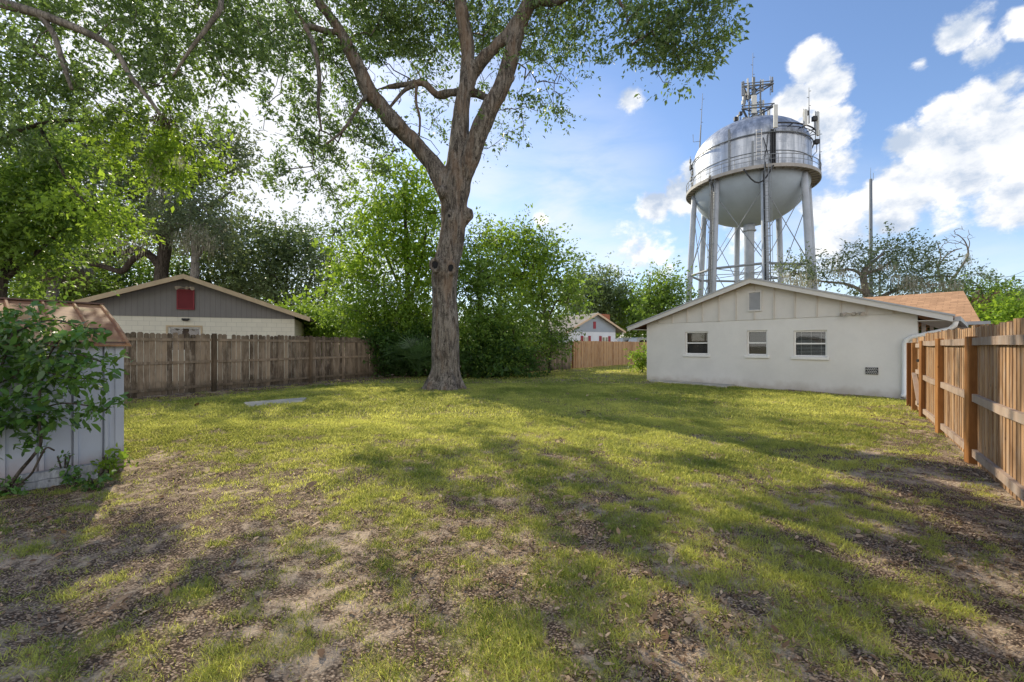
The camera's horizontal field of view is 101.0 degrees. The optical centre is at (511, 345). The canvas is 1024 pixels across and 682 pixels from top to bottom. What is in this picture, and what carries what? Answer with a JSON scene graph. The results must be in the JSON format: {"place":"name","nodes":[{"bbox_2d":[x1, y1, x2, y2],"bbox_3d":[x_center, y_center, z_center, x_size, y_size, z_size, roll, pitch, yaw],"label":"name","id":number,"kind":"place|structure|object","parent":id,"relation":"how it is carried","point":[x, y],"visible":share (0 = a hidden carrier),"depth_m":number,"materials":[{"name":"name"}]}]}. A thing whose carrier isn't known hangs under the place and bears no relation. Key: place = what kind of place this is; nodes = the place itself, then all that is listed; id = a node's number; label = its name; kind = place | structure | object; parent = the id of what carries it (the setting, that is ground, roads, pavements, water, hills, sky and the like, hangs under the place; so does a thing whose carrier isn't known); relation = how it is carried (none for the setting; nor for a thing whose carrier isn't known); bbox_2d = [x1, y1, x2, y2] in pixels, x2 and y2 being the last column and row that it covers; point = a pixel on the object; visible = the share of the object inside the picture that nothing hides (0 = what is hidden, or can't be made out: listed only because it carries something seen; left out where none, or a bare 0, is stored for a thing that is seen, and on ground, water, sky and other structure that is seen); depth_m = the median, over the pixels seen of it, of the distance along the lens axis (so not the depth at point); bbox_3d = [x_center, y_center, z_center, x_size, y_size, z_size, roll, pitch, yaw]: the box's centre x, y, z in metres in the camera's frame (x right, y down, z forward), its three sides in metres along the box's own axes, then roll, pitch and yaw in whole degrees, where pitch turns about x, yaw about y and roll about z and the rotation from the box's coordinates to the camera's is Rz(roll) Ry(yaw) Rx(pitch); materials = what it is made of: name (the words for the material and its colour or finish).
{"place":"outdoors","nodes":[
{"label":"outdoors","id":0,"kind":"place"},
{"bbox_2d":[0,354,1023,681],"bbox_3d":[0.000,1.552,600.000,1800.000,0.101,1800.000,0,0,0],"label":"ground","id":1,"kind":"structure","parent":0,"point":[328,664],"depth_m":2.92,"materials":[{"name":"soil"}]},
{"bbox_2d":[0,475,29,497],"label":"weed","id":2,"kind":"object","parent":1,"relation":"on","point":[15,490],"visible":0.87,"depth_m":4.38,"materials":[{"name":"green plant"}]},
{"bbox_2d":[19,471,97,490],"bbox_3d":[-5.089,1.517,4.757,0.107,0.096,0.600,0,0,37],"label":"landscape timber","id":3,"kind":"object","parent":1,"relation":"on","point":[47,483],"visible":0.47,"depth_m":4.65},
{"bbox_2d":[19,462,97,482],"bbox_3d":[-5.088,1.429,4.761,0.108,0.096,0.605,0,0,39],"label":"landscape timber","id":4,"kind":"object","parent":3,"relation":"on","point":[46,474],"visible":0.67,"depth_m":4.69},
{"bbox_2d":[0,297,130,490],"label":"garden shed","id":5,"kind":"structure","parent":1,"relation":"on","point":[84,445],"depth_m":5.09,"materials":[{"name":"wood"}]},
{"bbox_2d":[27,226,103,299],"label":"tree","id":6,"kind":"object","parent":1,"relation":"on","point":[83,270],"visible":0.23,"depth_m":17.04,"materials":[{"name":"green plant"}]},
{"bbox_2d":[47,450,83,477],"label":"weed","id":7,"kind":"object","parent":1,"relation":"on","point":[68,466],"visible":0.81,"depth_m":4.75,"materials":[{"name":"green plant"}]},
{"bbox_2d":[0,293,134,492],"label":"citrus shrub","id":8,"kind":"object","parent":1,"relation":"on","point":[38,369],"visible":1,"depth_m":4.42,"materials":[{"name":"green plant"}]},
{"bbox_2d":[7,255,135,300],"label":"tree","id":9,"kind":"object","parent":1,"relation":"on","point":[88,292],"visible":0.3,"depth_m":34.88,"materials":[{"name":"green plant"}]},
{"bbox_2d":[60,466,84,485],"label":"weed","id":10,"kind":"object","parent":1,"relation":"on","point":[72,478],"visible":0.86,"depth_m":4.68,"materials":[{"name":"green plant"}]},
{"bbox_2d":[0,79,147,300],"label":"understory tree","id":11,"kind":"object","parent":1,"relation":"on","point":[14,242],"visible":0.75,"depth_m":11.33,"materials":[{"name":"green plant"}]},
{"bbox_2d":[70,470,116,491],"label":"weed","id":12,"kind":"object","parent":1,"relation":"on","point":[92,485],"visible":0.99,"depth_m":4.52,"materials":[{"name":"green plant"}]},
{"bbox_2d":[90,442,138,476],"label":"weed","id":13,"kind":"object","parent":1,"relation":"on","point":[112,462],"visible":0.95,"depth_m":5.04,"materials":[{"name":"green plant"}]},
{"bbox_2d":[0,97,249,259],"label":"lit branch tree","id":14,"kind":"object","parent":1,"relation":"on","point":[165,150],"visible":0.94,"depth_m":9.80,"materials":[{"name":"green plant"}]},
{"bbox_2d":[8,238,243,297],"bbox_3d":[-37.854,-5.662,40.388,28.051,14.789,11.612,0,0,0],"label":"dark understory","id":15,"kind":"object","parent":1,"relation":"on","point":[146,279],"visible":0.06,"depth_m":38.74,"materials":[{"name":"green plant"}]},
{"bbox_2d":[0,82,288,281],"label":"live oak","id":16,"kind":"object","parent":1,"relation":"on","point":[160,260],"visible":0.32,"depth_m":33.45,"materials":[{"name":"green plant"}]},
{"bbox_2d":[0,0,300,171],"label":"overhanging tree","id":17,"kind":"object","parent":1,"relation":"on","point":[36,11],"visible":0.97,"depth_m":9.07,"materials":[{"name":"green plant"}]},
{"bbox_2d":[92,234,220,284],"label":"lit understory","id":18,"kind":"object","parent":1,"relation":"on","point":[144,267],"visible":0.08,"depth_m":42.86,"materials":[{"name":"green plant"}]},
{"bbox_2d":[115,161,264,278],"bbox_3d":[-22.928,-6.209,30.924,8.746,14.306,6.419,0,0,0],"label":"mossy oak","id":19,"kind":"object","parent":1,"relation":"on","point":[192,228],"visible":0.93,"depth_m":30.68,"materials":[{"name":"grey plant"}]},
{"bbox_2d":[74,274,315,381],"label":"garage house","id":20,"kind":"structure","parent":1,"relation":"on","point":[183,304],"depth_m":18.55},
{"bbox_2d":[169,327,199,350],"bbox_3d":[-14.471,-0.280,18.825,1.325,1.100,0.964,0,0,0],"label":"window","id":21,"kind":"structure","parent":20,"relation":"in","point":[180,330],"depth_m":18.62,"materials":[{"name":"white glass"}]},
{"bbox_2d":[149,195,312,298],"bbox_3d":[-25.930,-6.522,39.811,13.669,16.508,11.536,0,0,29],"label":"broadleaf tree","id":22,"kind":"object","parent":1,"relation":"on","point":[212,270],"visible":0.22,"depth_m":38.16,"materials":[{"name":"green plant"}]},
{"bbox_2d":[124,332,398,398],"bbox_3d":[-9.763,0.670,14.665,0.142,2.159,17.622,0,0,26],"label":"weathered fence","id":23,"kind":"object","parent":1,"relation":"on","point":[317,358],"visible":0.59,"depth_m":14.88,"materials":[{"name":"brown wood"}]},
{"bbox_2d":[244,397,306,406],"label":"paving slab","id":24,"kind":"structure","parent":1,"relation":"on","point":[280,401],"depth_m":11.42,"materials":[{"name":"concrete"}]},
{"bbox_2d":[219,189,345,310],"bbox_3d":[-20.826,-5.918,38.164,12.842,15.292,11.416,0,0,0],"label":"broadleaf tree","id":25,"kind":"object","parent":1,"relation":"on","point":[277,255],"visible":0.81,"depth_m":36.20,"materials":[{"name":"green plant"}]},
{"bbox_2d":[262,285,365,337],"bbox_3d":[-11.187,-0.934,25.101,7.100,5.194,5.552,0,0,0],"label":"hedge shrub","id":26,"kind":"object","parent":1,"relation":"on","point":[303,309],"visible":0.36,"depth_m":23.95,"materials":[{"name":"green plant"}]},
{"bbox_2d":[270,211,364,329],"bbox_3d":[-15.742,-4.800,35.655,7.378,13.039,7.640,0,0,29],"label":"airy tree","id":27,"kind":"object","parent":1,"relation":"on","point":[319,269],"visible":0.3,"depth_m":34.91,"materials":[{"name":"green plant"}]},
{"bbox_2d":[304,279,431,373],"bbox_3d":[-6.498,-0.839,21.647,7.827,4.976,4.414,0,0,0],"label":"lush shrub","id":28,"kind":"object","parent":1,"relation":"on","point":[372,316],"visible":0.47,"depth_m":21.03,"materials":[{"name":"green plant"}]},
{"bbox_2d":[309,255,431,337],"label":"drooping tree","id":29,"kind":"object","parent":1,"relation":"on","point":[423,301],"visible":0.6,"depth_m":21.06,"materials":[{"name":"green plant"}]},
{"bbox_2d":[357,319,407,376],"bbox_3d":[-6.430,0.310,21.009,2.846,3.364,2.587,0,0,43],"label":"fence vine","id":30,"kind":"object","parent":1,"relation":"on","point":[379,358],"visible":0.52,"depth_m":20.52,"materials":[{"name":"green plant"}]},
{"bbox_2d":[307,137,470,308],"bbox_3d":[-6.316,-4.907,22.838,8.951,13.128,7.441,0,0,0],"label":"lime tree","id":31,"kind":"object","parent":1,"relation":"on","point":[403,249],"visible":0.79,"depth_m":22.11,"materials":[{"name":"green plant"}]},
{"bbox_2d":[377,341,428,373],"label":"bush","id":32,"kind":"object","parent":1,"relation":"on","point":[392,355],"visible":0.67,"depth_m":19.82,"materials":[{"name":"green plant"}]},
{"bbox_2d":[382,333,431,372],"bbox_3d":[-4.637,0.321,19.843,3.250,1.888,3.099,0,0,0],"label":"bush","id":33,"kind":"object","parent":1,"relation":"on","point":[422,354],"visible":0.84,"depth_m":19.40,"materials":[{"name":"green plant"}]},
{"bbox_2d":[360,310,468,377],"bbox_3d":[-4.830,0.306,21.166,5.442,4.163,4.313,0,0,0],"label":"dark shrub","id":34,"kind":"object","parent":1,"relation":"on","point":[412,371],"visible":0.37,"depth_m":20.43,"materials":[{"name":"green plant"}]},
{"bbox_2d":[459,350,480,374],"bbox_3d":[-2.038,0.697,20.043,1.604,1.430,1.865,0,0,34],"label":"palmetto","id":35,"kind":"object","parent":1,"relation":"on","point":[463,363],"visible":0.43,"depth_m":19.58,"materials":[{"name":"green plant"}]},
{"bbox_2d":[200,0,752,390],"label":"oak tree","id":36,"kind":"object","parent":1,"relation":"on","point":[451,180],"visible":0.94,"depth_m":14.61,"materials":[{"name":"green plant"}]},
{"bbox_2d":[419,220,552,376],"bbox_3d":[-1.276,-2.238,21.561,6.894,8.424,6.576,0,0,0],"label":"laurel tree","id":37,"kind":"object","parent":1,"relation":"on","point":[479,268],"visible":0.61,"depth_m":20.63,"materials":[{"name":"green plant"}]},
{"bbox_2d":[458,287,544,377],"bbox_3d":[-1.198,-0.375,20.610,5.555,5.079,4.525,0,0,0],"label":"lush shrub","id":38,"kind":"object","parent":1,"relation":"on","point":[467,329],"visible":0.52,"depth_m":20.15,"materials":[{"name":"green plant"}]},
{"bbox_2d":[459,322,562,378],"bbox_3d":[-0.954,0.900,20.563,5.490,4.144,4.762,0,0,28],"label":"dark shrub","id":39,"kind":"object","parent":1,"relation":"on","point":[505,371],"visible":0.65,"depth_m":19.78,"materials":[{"name":"green plant"}]},
{"bbox_2d":[462,206,560,315],"bbox_3d":[-0.534,-2.983,24.121,6.754,9.290,5.800,0,0,0],"label":"yellowing tree","id":40,"kind":"object","parent":1,"relation":"on","point":[510,243],"visible":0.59,"depth_m":23.31,"materials":[{"name":"green plant"}]},
{"bbox_2d":[0,381,1023,681],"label":"leaf litter","id":41,"kind":"object","parent":1,"relation":"on","point":[624,595],"visible":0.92,"depth_m":2.94,"materials":[{"name":"brown plant"}]},
{"bbox_2d":[499,342,570,373],"bbox_3d":[1.448,0.748,24.450,0.137,2.004,7.376,0,0,39],"label":"patched fence","id":42,"kind":"object","parent":1,"relation":"on","point":[567,365],"visible":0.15,"depth_m":26.00,"materials":[{"name":"brown wood"}]},
{"bbox_2d":[491,203,604,336],"bbox_3d":[1.791,-3.415,25.671,7.252,10.174,6.236,0,0,0],"label":"camphor tree","id":43,"kind":"object","parent":1,"relation":"on","point":[568,284],"visible":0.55,"depth_m":24.82,"materials":[{"name":"green plant"}]},
{"bbox_2d":[522,314,585,373],"bbox_3d":[1.849,-0.063,23.095,4.253,3.442,4.242,0,0,0],"label":"shrub","id":44,"kind":"object","parent":1,"relation":"on","point":[553,339],"visible":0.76,"depth_m":22.75,"materials":[{"name":"green plant"}]},
{"bbox_2d":[521,313,625,342],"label":"house","id":45,"kind":"structure","parent":1,"relation":"on","point":[601,327],"depth_m":42.99,"materials":[{"name":"white paint"}]},
{"bbox_2d":[549,251,646,335],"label":"distant tree","id":46,"kind":"object","parent":1,"relation":"on","point":[608,292],"visible":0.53,"depth_m":58.98,"materials":[{"name":"green plant"}]},
{"bbox_2d":[571,341,646,368],"bbox_3d":[9.292,0.710,34.088,0.160,2.080,17.030,0,0,39],"label":"fence","id":47,"kind":"object","parent":1,"relation":"on","point":[598,353],"visible":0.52,"depth_m":30.49,"materials":[{"name":"brown wood"}]},
{"bbox_2d":[615,337,628,341],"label":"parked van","id":48,"kind":"object","parent":1,"relation":"on","point":[625,339],"visible":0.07,"depth_m":56.67,"materials":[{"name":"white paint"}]},
{"bbox_2d":[603,287,659,338],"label":"distant tree","id":49,"kind":"object","parent":1,"relation":"on","point":[629,333],"visible":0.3,"depth_m":58.36,"materials":[{"name":"green plant"}]},
{"bbox_2d":[621,339,646,372],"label":"corner shrub","id":50,"kind":"object","parent":1,"relation":"on","point":[642,359],"visible":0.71,"depth_m":23.75,"materials":[{"name":"green plant"}]},
{"bbox_2d":[628,337,646,341],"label":"parked van","id":51,"kind":"object","parent":1,"relation":"on","point":[636,339],"visible":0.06,"depth_m":54.83,"materials":[{"name":"white paint"}]},
{"bbox_2d":[294,285,1020,345],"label":"woods","id":52,"kind":"object","parent":1,"relation":"on","point":[615,333],"depth_m":100.20,"materials":[{"name":"green plant"}]},
{"bbox_2d":[624,255,706,337],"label":"distant tree","id":53,"kind":"object","parent":1,"relation":"on","point":[660,295],"visible":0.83,"depth_m":50.64,"materials":[{"name":"green plant"}]},
{"bbox_2d":[649,379,735,387],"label":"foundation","id":54,"kind":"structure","parent":1,"relation":"on","point":[695,383],"depth_m":16.70,"materials":[{"name":"concrete"}]},
{"bbox_2d":[685,57,821,302],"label":"water tower","id":55,"kind":"structure","parent":1,"relation":"on","point":[748,173],"depth_m":53.19,"materials":[{"name":"metal"}]},
{"bbox_2d":[626,277,990,398],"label":"house","id":56,"kind":"structure","parent":1,"relation":"on","point":[749,332],"depth_m":14.92,"materials":[{"name":"paint"}]},
{"bbox_2d":[683,332,709,356],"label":"window","id":57,"kind":"structure","parent":56,"relation":"in","point":[696,342],"depth_m":17.26,"materials":[{"name":"white glass"}]},
{"bbox_2d":[744,330,768,357],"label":"window","id":58,"kind":"structure","parent":56,"relation":"in","point":[756,340],"depth_m":15.58,"materials":[{"name":"white glass"}]},
{"bbox_2d":[791,330,828,359],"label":"window","id":59,"kind":"structure","parent":56,"relation":"in","point":[811,344],"depth_m":14.51,"materials":[{"name":"white glass"}]},
{"bbox_2d":[868,172,873,295],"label":"cell mast","id":60,"kind":"object","parent":1,"relation":"on","point":[870,208],"visible":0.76,"depth_m":81.79,"materials":[{"name":"grey metal"}]},
{"bbox_2d":[765,221,1020,297],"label":"mossy live oak","id":61,"kind":"object","parent":1,"relation":"on","point":[911,284],"visible":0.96,"depth_m":45.12,"materials":[{"name":"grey plant"}]},
{"bbox_2d":[906,336,924,411],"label":"fence gate","id":62,"kind":"structure","parent":1,"relation":"on","point":[912,374],"depth_m":9.95,"materials":[{"name":"brown wood"}]},
{"bbox_2d":[918,317,983,332],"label":"porch shrub","id":63,"kind":"object","parent":1,"relation":"on","point":[920,328],"visible":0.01,"depth_m":19.46,"materials":[{"name":"green plant"}]},
{"bbox_2d":[933,229,974,291],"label":"bare tree","id":64,"kind":"object","parent":1,"relation":"on","point":[967,254],"visible":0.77,"depth_m":51.96,"materials":[{"name":"grey plant"}]},
{"bbox_2d":[919,318,1023,506],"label":"cedar fence","id":65,"kind":"object","parent":1,"relation":"on","point":[971,393],"visible":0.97,"depth_m":5.18,"materials":[{"name":"brown wood"}]},
{"bbox_2d":[936,268,1023,305],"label":"distant tree","id":66,"kind":"object","parent":1,"relation":"on","point":[998,287],"visible":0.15,"depth_m":48.97,"materials":[{"name":"green plant"}]},
{"bbox_2d":[970,289,1019,317],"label":"rusty shrub","id":67,"kind":"object","parent":1,"relation":"on","point":[979,302],"visible":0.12,"depth_m":31.59,"materials":[{"name":"green plant"}]},
{"bbox_2d":[969,280,1023,324],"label":"lime shrub","id":68,"kind":"object","parent":1,"relation":"on","point":[1004,311],"visible":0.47,"depth_m":29.59,"materials":[{"name":"green plant"}]},
{"bbox_2d":[975,280,1023,295],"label":"distant tree","id":69,"kind":"object","parent":1,"relation":"on","point":[1010,286],"visible":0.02,"depth_m":75.45,"materials":[{"name":"green plant"}]},
{"bbox_2d":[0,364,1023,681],"bbox_3d":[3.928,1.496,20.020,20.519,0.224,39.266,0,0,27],"label":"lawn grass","id":70,"kind":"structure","parent":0,"point":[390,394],"depth_m":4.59,"materials":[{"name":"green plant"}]},
{"bbox_2d":[0,0,1023,337],"label":"sky","id":71,"kind":"structure","parent":0,"point":[924,97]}
]}

